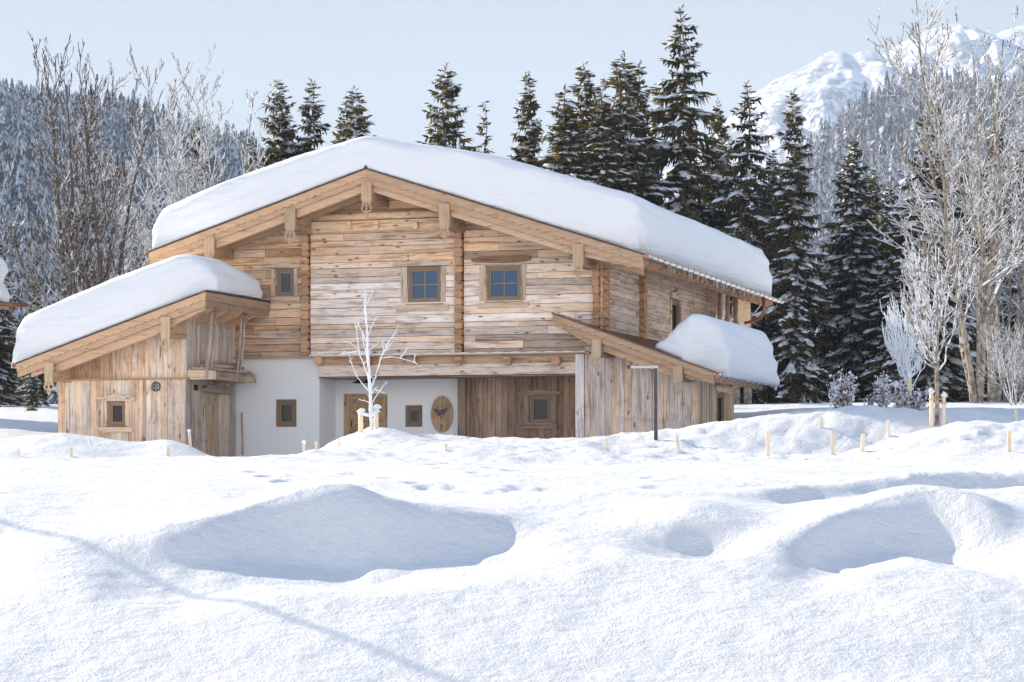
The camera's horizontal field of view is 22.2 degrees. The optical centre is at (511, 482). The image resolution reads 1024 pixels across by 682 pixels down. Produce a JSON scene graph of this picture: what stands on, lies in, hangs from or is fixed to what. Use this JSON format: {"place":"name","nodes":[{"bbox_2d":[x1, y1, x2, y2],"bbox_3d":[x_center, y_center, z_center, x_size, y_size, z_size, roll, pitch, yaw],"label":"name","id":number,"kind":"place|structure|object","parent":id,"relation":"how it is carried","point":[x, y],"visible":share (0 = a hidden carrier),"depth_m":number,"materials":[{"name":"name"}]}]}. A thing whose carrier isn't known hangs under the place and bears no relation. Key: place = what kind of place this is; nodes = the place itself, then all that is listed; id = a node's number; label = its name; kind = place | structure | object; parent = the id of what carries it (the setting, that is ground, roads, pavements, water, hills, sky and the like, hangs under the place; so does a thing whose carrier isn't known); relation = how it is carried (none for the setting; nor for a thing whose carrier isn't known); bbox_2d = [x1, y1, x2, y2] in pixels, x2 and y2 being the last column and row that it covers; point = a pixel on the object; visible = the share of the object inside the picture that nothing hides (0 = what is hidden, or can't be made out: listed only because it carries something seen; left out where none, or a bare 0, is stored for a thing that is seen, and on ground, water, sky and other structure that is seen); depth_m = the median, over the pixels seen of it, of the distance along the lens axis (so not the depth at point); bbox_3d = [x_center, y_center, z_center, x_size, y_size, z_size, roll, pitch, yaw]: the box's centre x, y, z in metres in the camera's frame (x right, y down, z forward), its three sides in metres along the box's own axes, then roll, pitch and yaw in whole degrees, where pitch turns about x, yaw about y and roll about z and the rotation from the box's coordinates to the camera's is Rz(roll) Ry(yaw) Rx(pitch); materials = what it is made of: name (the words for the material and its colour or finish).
{"place":"outdoors","nodes":[
{"label":"outdoors","id":0,"kind":"place"},
{"bbox_2d":[152,136,771,295],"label":"roof snow","id":1,"kind":"structure","parent":0,"point":[614,216],"depth_m":72.58,"materials":[{"name":"white snow"}]},
{"bbox_2d":[0,400,1023,681],"bbox_3d":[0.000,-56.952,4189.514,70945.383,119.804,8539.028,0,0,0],"label":"ground","id":2,"kind":"structure","parent":0,"point":[726,552],"depth_m":25.20,"materials":[{"name":"white snow"}]},
{"bbox_2d":[2,280,21,404],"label":"spruce","id":3,"kind":"object","parent":2,"relation":"on","point":[10,361],"visible":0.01,"depth_m":151.96,"materials":[{"name":"green plant"}]},
{"bbox_2d":[0,239,25,406],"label":"spruce","id":4,"kind":"object","parent":2,"relation":"on","point":[9,380],"visible":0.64,"depth_m":117.74,"materials":[{"name":"green plant"}]},
{"bbox_2d":[0,302,26,309],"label":"neighbour chalet","id":5,"kind":"object","parent":2,"relation":"on","point":[5,305],"visible":1,"depth_m":80.35,"materials":[{"name":"brown wood"}]},
{"bbox_2d":[0,258,9,301],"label":"roof snow","id":6,"kind":"structure","parent":5,"relation":"on","point":[4,292],"depth_m":81.97,"materials":[{"name":"white snow"}]},
{"bbox_2d":[19,373,42,410],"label":"spruce","id":7,"kind":"object","parent":2,"relation":"on","point":[33,393],"visible":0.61,"depth_m":97.89,"materials":[{"name":"green plant"}]},
{"bbox_2d":[13,273,57,405],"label":"spruce","id":8,"kind":"object","parent":2,"relation":"on","point":[42,381],"visible":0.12,"depth_m":111.89,"materials":[{"name":"green plant"}]},
{"bbox_2d":[0,30,192,331],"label":"bare tree","id":9,"kind":"object","parent":2,"relation":"on","point":[76,215],"visible":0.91,"depth_m":99.18,"materials":[{"name":"grey plant"}]},
{"bbox_2d":[12,290,270,456],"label":"side shed","id":10,"kind":"structure","parent":2,"relation":"on","point":[173,371],"depth_m":72.51,"materials":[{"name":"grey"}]},
{"bbox_2d":[96,394,135,432],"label":"window","id":11,"kind":"structure","parent":10,"relation":"in","point":[116,409],"depth_m":72.70,"materials":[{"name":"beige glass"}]},
{"bbox_2d":[11,254,262,367],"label":"roof snow","id":12,"kind":"structure","parent":10,"relation":"on","point":[127,296],"depth_m":71.59,"materials":[{"name":"white snow"}]},
{"bbox_2d":[201,385,232,456],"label":"side door","id":13,"kind":"structure","parent":10,"relation":"in","point":[211,403],"depth_m":73.74,"materials":[{"name":"brown wood"}]},
{"bbox_2d":[83,136,212,283],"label":"bare tree","id":14,"kind":"object","parent":2,"relation":"on","point":[145,240],"visible":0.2,"depth_m":107.63,"materials":[{"name":"grey plant"}]},
{"bbox_2d":[108,44,227,264],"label":"bare tree","id":15,"kind":"object","parent":2,"relation":"on","point":[170,109],"visible":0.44,"depth_m":112.69,"materials":[{"name":"grey plant"}]},
{"bbox_2d":[162,158,214,200],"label":"bare tree","id":16,"kind":"object","parent":2,"relation":"on","point":[184,187],"visible":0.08,"depth_m":109.69,"materials":[{"name":"grey plant"}]},
{"bbox_2d":[188,432,191,447],"bbox_3d":[-7.722,-0.944,62.480,0.124,0.589,0.044,0,0,0],"label":"marker stake","id":17,"kind":"object","parent":2,"relation":"on","point":[189,440],"visible":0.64,"depth_m":62.46,"materials":[{"name":"brown wood"}]},
{"bbox_2d":[177,110,213,201],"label":"spruce","id":18,"kind":"object","parent":2,"relation":"on","point":[194,151],"visible":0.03,"depth_m":119.89,"materials":[{"name":"plant"}]},
{"bbox_2d":[151,53,276,202],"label":"bare tree","id":19,"kind":"object","parent":2,"relation":"on","point":[202,143],"visible":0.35,"depth_m":115.33,"materials":[{"name":"grey plant"}]},
{"bbox_2d":[240,133,262,173],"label":"spruce","id":20,"kind":"object","parent":2,"relation":"on","point":[252,151],"visible":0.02,"depth_m":123.91,"materials":[{"name":"green"}]},
{"bbox_2d":[256,79,303,167],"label":"spruce","id":21,"kind":"object","parent":2,"relation":"on","point":[278,148],"visible":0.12,"depth_m":126.69,"materials":[{"name":"green plant"}]},
{"bbox_2d":[288,78,331,157],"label":"spruce","id":22,"kind":"object","parent":2,"relation":"on","point":[305,144],"visible":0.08,"depth_m":125.84,"materials":[{"name":"green plant"}]},
{"bbox_2d":[330,113,351,145],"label":"spruce","id":23,"kind":"object","parent":2,"relation":"on","point":[335,134],"visible":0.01,"depth_m":132.93,"materials":[{"name":"green plant"}]},
{"bbox_2d":[335,85,376,142],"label":"spruce","id":24,"kind":"object","parent":2,"relation":"on","point":[358,126],"visible":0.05,"depth_m":127.78,"materials":[{"name":"green plant"}]},
{"bbox_2d":[358,414,362,431],"bbox_3d":[-3.642,-1.336,62.700,0.120,0.682,0.114,0,0,0],"label":"tree post","id":25,"kind":"object","parent":2,"relation":"on","point":[360,423],"visible":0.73,"depth_m":62.65,"materials":[{"name":"brown wood"}]},
{"bbox_2d":[356,408,364,414],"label":"snow","id":26,"kind":"structure","parent":25,"relation":"attached to","point":[360,410],"depth_m":62.65,"materials":[{"name":"white snow"}]},
{"bbox_2d":[374,409,378,428],"bbox_3d":[-3.269,-1.392,62.700,0.120,0.739,0.114,0,0,0],"label":"tree post","id":27,"kind":"object","parent":2,"relation":"on","point":[376,421],"visible":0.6,"depth_m":62.66,"materials":[{"name":"brown wood"}]},
{"bbox_2d":[373,404,381,409],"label":"snow","id":28,"kind":"structure","parent":27,"relation":"attached to","point":[377,406],"depth_m":62.65,"materials":[{"name":"white snow"}]},
{"bbox_2d":[339,288,417,430],"bbox_3d":[-3.231,-2.905,62.729,1.904,3.575,0.349,0,0,0],"label":"sapling","id":29,"kind":"object","parent":2,"relation":"on","point":[370,384],"visible":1,"depth_m":62.62,"materials":[{"name":"white plant"}]},
{"bbox_2d":[360,409,377,416],"bbox_3d":[-3.430,-1.678,62.600,0.455,0.200,0.117,0,0,0],"label":"tie rope","id":30,"kind":"object","parent":29,"relation":"attached to","point":[374,412],"visible":1,"depth_m":62.56,"materials":[{"name":"white"}]},
{"bbox_2d":[415,60,481,152],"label":"spruce","id":31,"kind":"object","parent":2,"relation":"on","point":[442,121],"visible":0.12,"depth_m":125.87,"materials":[{"name":"green plant"}]},
{"bbox_2d":[144,138,783,456],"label":"chalet","id":32,"kind":"object","parent":2,"relation":"on","point":[435,270],"visible":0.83,"depth_m":74.00,"materials":[{"name":"grey"}]},
{"bbox_2d":[241,412,243,454],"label":"leaning pole","id":33,"kind":"object","parent":32,"relation":"attached to","point":[242,450],"visible":1,"depth_m":75.08,"materials":[{"name":"grey metal"}]},
{"bbox_2d":[263,262,300,300],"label":"window","id":34,"kind":"structure","parent":32,"relation":"in","point":[287,273],"depth_m":74.93,"materials":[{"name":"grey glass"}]},
{"bbox_2d":[276,399,295,426],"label":"window","id":35,"kind":"structure","parent":32,"relation":"in","point":[286,408],"depth_m":74.95,"materials":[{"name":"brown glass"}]},
{"bbox_2d":[344,393,386,435],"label":"entrance door","id":36,"kind":"structure","parent":32,"relation":"in","point":[350,406],"depth_m":75.72,"materials":[{"name":"brown wood"}]},
{"bbox_2d":[406,405,421,426],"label":"window","id":37,"kind":"structure","parent":32,"relation":"in","point":[413,413],"depth_m":75.21,"materials":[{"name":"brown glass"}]},
{"bbox_2d":[392,259,451,310],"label":"window","id":38,"kind":"structure","parent":32,"relation":"in","point":[425,280],"depth_m":73.70,"materials":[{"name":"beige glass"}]},
{"bbox_2d":[309,350,585,355],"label":"ledge snow","id":39,"kind":"structure","parent":32,"relation":"on","point":[448,353],"depth_m":73.24,"materials":[{"name":"white snow"}]},
{"bbox_2d":[471,255,530,307],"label":"window","id":40,"kind":"structure","parent":32,"relation":"in","point":[504,282],"depth_m":73.00,"materials":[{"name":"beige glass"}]},
{"bbox_2d":[518,389,561,428],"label":"window","id":41,"kind":"structure","parent":32,"relation":"in","point":[542,413],"depth_m":73.79,"materials":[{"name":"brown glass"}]},
{"bbox_2d":[551,312,773,437],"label":"lean to","id":42,"kind":"object","parent":32,"relation":"attached to","point":[619,396],"visible":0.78,"depth_m":71.75,"materials":[{"name":"grey"}]},
{"bbox_2d":[655,314,779,384],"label":"roof snow","id":43,"kind":"structure","parent":42,"relation":"on","point":[733,350],"depth_m":70.42,"materials":[{"name":"white snow"}]},
{"bbox_2d":[714,384,733,420],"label":"window","id":44,"kind":"structure","parent":42,"relation":"in","point":[725,388],"depth_m":74.50,"materials":[{"name":"brown wood"}]},
{"bbox_2d":[669,289,685,333],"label":"window","id":45,"kind":"structure","parent":32,"relation":"in","point":[676,296],"depth_m":80.45,"materials":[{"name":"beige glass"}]},
{"bbox_2d":[474,101,494,153],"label":"spruce","id":46,"kind":"object","parent":2,"relation":"on","point":[481,129],"visible":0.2,"depth_m":129.97,"materials":[{"name":"green plant"}]},
{"bbox_2d":[507,71,548,168],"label":"spruce","id":47,"kind":"object","parent":2,"relation":"on","point":[528,151],"visible":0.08,"depth_m":127.85,"materials":[{"name":"green plant"}]},
{"bbox_2d":[528,84,600,180],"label":"spruce","id":48,"kind":"object","parent":2,"relation":"on","point":[565,152],"visible":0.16,"depth_m":123.72,"materials":[{"name":"green plant"}]},
{"bbox_2d":[553,61,602,166],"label":"spruce","id":49,"kind":"object","parent":2,"relation":"on","point":[583,104],"visible":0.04,"depth_m":128.69,"materials":[{"name":"green plant"}]},
{"bbox_2d":[567,78,639,194],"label":"spruce","id":50,"kind":"object","parent":2,"relation":"on","point":[610,175],"visible":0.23,"depth_m":123.66,"materials":[{"name":"green plant"}]},
{"bbox_2d":[605,438,607,449],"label":"marker stake","id":51,"kind":"object","parent":2,"relation":"on","point":[606,443],"visible":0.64,"depth_m":59.90,"materials":[{"name":"brown wood"}]},
{"bbox_2d":[581,50,688,206],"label":"spruce","id":52,"kind":"object","parent":2,"relation":"on","point":[622,104],"visible":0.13,"depth_m":125.44,"materials":[{"name":"green plant"}]},
{"bbox_2d":[627,365,657,439],"bbox_3d":[3.072,-1.720,61.280,0.731,2.056,0.110,0,0,0],"label":"lamp post","id":53,"kind":"object","parent":2,"relation":"on","point":[655,401],"visible":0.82,"depth_m":61.25,"materials":[{"name":"grey metal"}]},
{"bbox_2d":[626,59,667,200],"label":"spruce","id":54,"kind":"object","parent":2,"relation":"on","point":[644,105],"visible":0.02,"depth_m":131.85,"materials":[{"name":"green plant"}]},
{"bbox_2d":[646,156,665,204],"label":"spruce","id":55,"kind":"object","parent":2,"relation":"on","point":[651,171],"depth_m":127.04,"materials":[{"name":"green plant"}]},
{"bbox_2d":[675,436,679,451],"bbox_3d":[3.599,-0.768,56.400,0.131,0.525,0.044,0,0,0],"label":"marker stake","id":56,"kind":"object","parent":2,"relation":"on","point":[677,444],"visible":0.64,"depth_m":56.38,"materials":[{"name":"brown wood"}]},
{"bbox_2d":[635,4,733,228],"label":"spruce","id":57,"kind":"object","parent":2,"relation":"on","point":[687,173],"visible":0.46,"depth_m":126.67,"materials":[{"name":"green plant"}]},
{"bbox_2d":[672,158,704,210],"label":"spruce","id":58,"kind":"object","parent":2,"relation":"on","point":[698,163],"depth_m":132.70,"materials":[{"name":"green plant"}]},
{"bbox_2d":[699,149,743,403],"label":"spruce","id":59,"kind":"object","parent":2,"relation":"on","point":[718,162],"visible":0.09,"depth_m":126.78,"materials":[{"name":"green plant"}]},
{"bbox_2d":[695,99,754,401],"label":"spruce","id":60,"kind":"object","parent":2,"relation":"on","point":[722,130],"visible":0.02,"depth_m":130.80,"materials":[{"name":"green plant"}]},
{"bbox_2d":[705,81,786,403],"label":"spruce","id":61,"kind":"object","parent":2,"relation":"on","point":[750,218],"visible":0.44,"depth_m":121.77,"materials":[{"name":"green plant"}]},
{"bbox_2d":[733,323,761,404],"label":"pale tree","id":62,"kind":"object","parent":2,"relation":"on","point":[736,393],"visible":0.15,"depth_m":111.86,"materials":[{"name":"plant"}]},
{"bbox_2d":[744,300,773,404],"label":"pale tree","id":63,"kind":"object","parent":2,"relation":"on","point":[747,396],"visible":0.24,"depth_m":109.88,"materials":[{"name":"plant"}]},
{"bbox_2d":[740,238,778,403],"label":"spruce","id":64,"kind":"object","parent":2,"relation":"on","point":[755,394],"visible":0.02,"depth_m":124.39,"materials":[{"name":"green plant"}]},
{"bbox_2d":[766,431,769,455],"bbox_3d":[4.800,-0.643,48.880,0.068,0.647,0.044,0,0,0],"label":"marker stake","id":65,"kind":"object","parent":2,"relation":"on","point":[767,443],"visible":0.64,"depth_m":48.86,"materials":[{"name":"brown wood"}]},
{"bbox_2d":[741,150,818,403],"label":"spruce","id":66,"kind":"object","parent":2,"relation":"on","point":[770,179],"visible":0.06,"depth_m":128.80,"materials":[{"name":"green plant"}]},
{"bbox_2d":[751,88,842,403],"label":"spruce","id":67,"kind":"object","parent":2,"relation":"on","point":[795,320],"visible":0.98,"depth_m":119.60,"materials":[{"name":"green plant"}]},
{"bbox_2d":[815,278,841,402],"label":"spruce","id":68,"kind":"object","parent":2,"relation":"on","point":[823,359],"visible":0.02,"depth_m":146.41,"materials":[{"name":"green plant"}]},
{"bbox_2d":[831,431,834,454],"bbox_3d":[6.128,-0.662,49.760,0.068,0.645,0.044,0,0,0],"label":"marker stake","id":69,"kind":"object","parent":2,"relation":"on","point":[833,442],"visible":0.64,"depth_m":49.74,"materials":[{"name":"brown wood"}]},
{"bbox_2d":[823,366,859,408],"bbox_3d":[8.151,-2.268,64.496,0.913,1.214,0.975,0,0,0],"label":"shrub","id":70,"kind":"object","parent":2,"relation":"on","point":[840,396],"visible":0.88,"depth_m":64.37,"materials":[{"name":"white plant"}]},
{"bbox_2d":[786,136,898,402],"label":"spruce","id":71,"kind":"object","parent":2,"relation":"on","point":[851,269],"visible":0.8,"depth_m":125.46,"materials":[{"name":"green plant"}]},
{"bbox_2d":[860,434,864,451],"bbox_3d":[6.547,-0.656,48.640,0.094,0.506,0.044,0,0,0],"label":"marker stake","id":72,"kind":"object","parent":2,"relation":"on","point":[862,442],"visible":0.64,"depth_m":48.62,"materials":[{"name":"brown wood"}]},
{"bbox_2d":[829,167,901,402],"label":"spruce","id":73,"kind":"object","parent":2,"relation":"on","point":[873,205],"visible":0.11,"depth_m":127.79,"materials":[{"name":"green plant"}]},
{"bbox_2d":[858,392,876,404],"bbox_3d":[8.880,-1.988,64.921,0.482,0.537,0.282,0,0,0],"label":"shrub","id":74,"kind":"object","parent":2,"relation":"on","point":[871,399],"visible":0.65,"depth_m":64.92,"materials":[{"name":"white plant"}]},
{"bbox_2d":[854,178,910,401],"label":"spruce","id":75,"kind":"object","parent":2,"relation":"on","point":[882,283],"visible":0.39,"depth_m":123.81,"materials":[{"name":"green plant"}]},
{"bbox_2d":[872,366,894,407],"bbox_3d":[9.272,-2.313,65.025,0.583,1.212,0.558,0,0,-10],"label":"shrub","id":76,"kind":"object","parent":2,"relation":"on","point":[882,398],"visible":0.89,"depth_m":64.92,"materials":[{"name":"white plant"}]},
{"bbox_2d":[886,420,890,436],"bbox_3d":[8.822,-1.180,60.960,0.106,0.577,0.044,0,0,0],"label":"marker stake","id":77,"kind":"object","parent":2,"relation":"on","point":[888,429],"visible":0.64,"depth_m":60.94,"materials":[{"name":"brown wood"}]},
{"bbox_2d":[891,374,913,407],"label":"shrub","id":78,"kind":"object","parent":2,"relation":"on","point":[901,399],"visible":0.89,"depth_m":65.28,"materials":[{"name":"white plant"}]},
{"bbox_2d":[908,377,911,408],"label":"tree post","id":79,"kind":"object","parent":2,"relation":"on","point":[910,383],"visible":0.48,"depth_m":66.17,"materials":[{"name":"brown wood"}]},
{"bbox_2d":[880,292,941,391],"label":"sapling","id":80,"kind":"object","parent":2,"relation":"on","point":[900,343],"visible":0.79,"depth_m":66.44,"materials":[{"name":"white plant"}]},
{"bbox_2d":[907,387,928,410],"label":"shrub","id":81,"kind":"object","parent":2,"relation":"on","point":[917,402],"visible":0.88,"depth_m":65.13,"materials":[{"name":"white plant"}]},
{"bbox_2d":[858,91,995,401],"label":"spruce","id":82,"kind":"object","parent":2,"relation":"on","point":[951,377],"visible":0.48,"depth_m":117.47,"materials":[{"name":"green plant"}]},
{"bbox_2d":[929,393,933,426],"bbox_3d":[9.891,-1.609,61.390,0.103,1.003,0.098,0,0,0],"label":"tree post","id":83,"kind":"object","parent":2,"relation":"on","point":[931,412],"visible":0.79,"depth_m":61.35,"materials":[{"name":"brown wood"}]},
{"bbox_2d":[900,237,975,425],"bbox_3d":[10.046,-3.395,61.566,1.871,4.768,2.077,0,0,0],"label":"sapling","id":84,"kind":"object","parent":2,"relation":"on","point":[923,302],"visible":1,"depth_m":61.36,"materials":[{"name":"white plant"}]},
{"bbox_2d":[942,396,945,425],"bbox_3d":[10.181,-1.595,61.390,0.103,0.865,0.098,0,0,0],"label":"tree post","id":85,"kind":"object","parent":2,"relation":"on","point":[943,412],"visible":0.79,"depth_m":61.35,"materials":[{"name":"brown wood"}]},
{"bbox_2d":[866,0,1023,403],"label":"frosted tree","id":86,"kind":"object","parent":2,"relation":"on","point":[976,393],"visible":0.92,"depth_m":103.67,"materials":[{"name":"white plant"}]},
{"bbox_2d":[875,0,1023,401],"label":"frosted tree","id":87,"kind":"object","parent":2,"relation":"on","point":[994,392],"visible":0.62,"depth_m":108.22,"materials":[{"name":"white plant"}]},
{"bbox_2d":[947,298,966,400],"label":"spruce","id":88,"kind":"object","parent":2,"relation":"on","point":[952,395],"visible":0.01,"depth_m":125.52,"materials":[{"name":"white"}]},
{"bbox_2d":[940,135,1002,400],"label":"spruce","id":89,"kind":"object","parent":2,"relation":"on","point":[967,176],"visible":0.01,"depth_m":130.72,"materials":[{"name":"white"}]},
{"bbox_2d":[929,77,1023,401],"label":"frosted tree","id":90,"kind":"object","parent":2,"relation":"on","point":[1010,315],"visible":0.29,"depth_m":112.72,"materials":[{"name":"white plant"}]},
{"bbox_2d":[951,212,1006,400],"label":"spruce","id":91,"kind":"object","parent":2,"relation":"on","point":[961,369],"visible":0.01,"depth_m":124.86,"materials":[{"name":"white"}]},
{"bbox_2d":[962,253,995,400],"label":"spruce","id":92,"kind":"object","parent":2,"relation":"on","point":[986,387],"visible":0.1,"depth_m":123.66,"materials":[{"name":"white"}]},
{"bbox_2d":[963,124,1019,304],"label":"spruce","id":93,"kind":"object","parent":2,"relation":"on","point":[992,147],"visible":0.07,"depth_m":127.79,"materials":[{"name":"white plant"}]},
{"bbox_2d":[968,309,1023,404],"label":"frosted shrub","id":94,"kind":"object","parent":2,"relation":"on","point":[1013,365],"visible":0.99,"depth_m":92.05,"materials":[{"name":"white plant"}]},
{"bbox_2d":[969,53,1023,402],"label":"frosted tree","id":95,"kind":"object","parent":2,"relation":"on","point":[1020,297],"visible":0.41,"depth_m":111.69,"materials":[{"name":"white plant"}]},
{"bbox_2d":[974,138,1023,399],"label":"spruce","id":96,"kind":"object","parent":2,"relation":"on","point":[1014,287],"visible":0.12,"depth_m":122.67,"materials":[{"name":"white"}]},
{"bbox_2d":[1007,431,1010,451],"bbox_3d":[8.939,-0.649,46.800,0.068,0.554,0.044,0,0,0],"label":"marker stake","id":97,"kind":"object","parent":2,"relation":"on","point":[1008,441],"visible":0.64,"depth_m":46.78,"materials":[{"name":"brown wood"}]},
{"bbox_2d":[1014,409,1017,420],"bbox_3d":[12.041,-1.498,62.160,0.088,0.500,0.039,0,0,0],"label":"marker stake","id":98,"kind":"object","parent":2,"relation":"on","point":[1016,416],"visible":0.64,"depth_m":62.14,"materials":[{"name":"brown wood"}]},
{"bbox_2d":[0,0,1023,171],"label":"sky","id":99,"kind":"structure","parent":0,"point":[392,51],"materials":[{"name":"blue"}]},
{"bbox_2d":[656,24,1023,204],"bbox_3d":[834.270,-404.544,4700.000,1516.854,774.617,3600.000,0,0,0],"label":"mountain","id":100,"kind":"structure","parent":0,"point":[827,84],"depth_m":4342.41,"materials":[{"name":"white snow"}]},
{"bbox_2d":[813,95,1023,251],"bbox_3d":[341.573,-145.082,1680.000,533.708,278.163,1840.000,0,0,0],"label":"hill","id":101,"kind":"structure","parent":0,"point":[902,180],"depth_m":1659.53,"materials":[{"name":"white snow"}]},
{"bbox_2d":[740,61,1023,402],"bbox_3d":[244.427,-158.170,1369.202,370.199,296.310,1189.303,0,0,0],"label":"mountain forest","id":102,"kind":"object","parent":101,"relation":"on","point":[874,111],"visible":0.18,"depth_m":1667.60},
{"bbox_3d":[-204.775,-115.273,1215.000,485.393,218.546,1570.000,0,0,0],"label":"left hill","id":103,"kind":"structure","parent":0,"visible":0},
{"bbox_2d":[0,78,265,404],"bbox_3d":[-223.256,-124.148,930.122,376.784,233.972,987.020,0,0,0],"label":"hillside forest","id":104,"kind":"object","parent":103,"relation":"on","point":[17,144],"visible":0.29,"depth_m":944.13,"materials":[{"name":"grey plant"}]}
]}

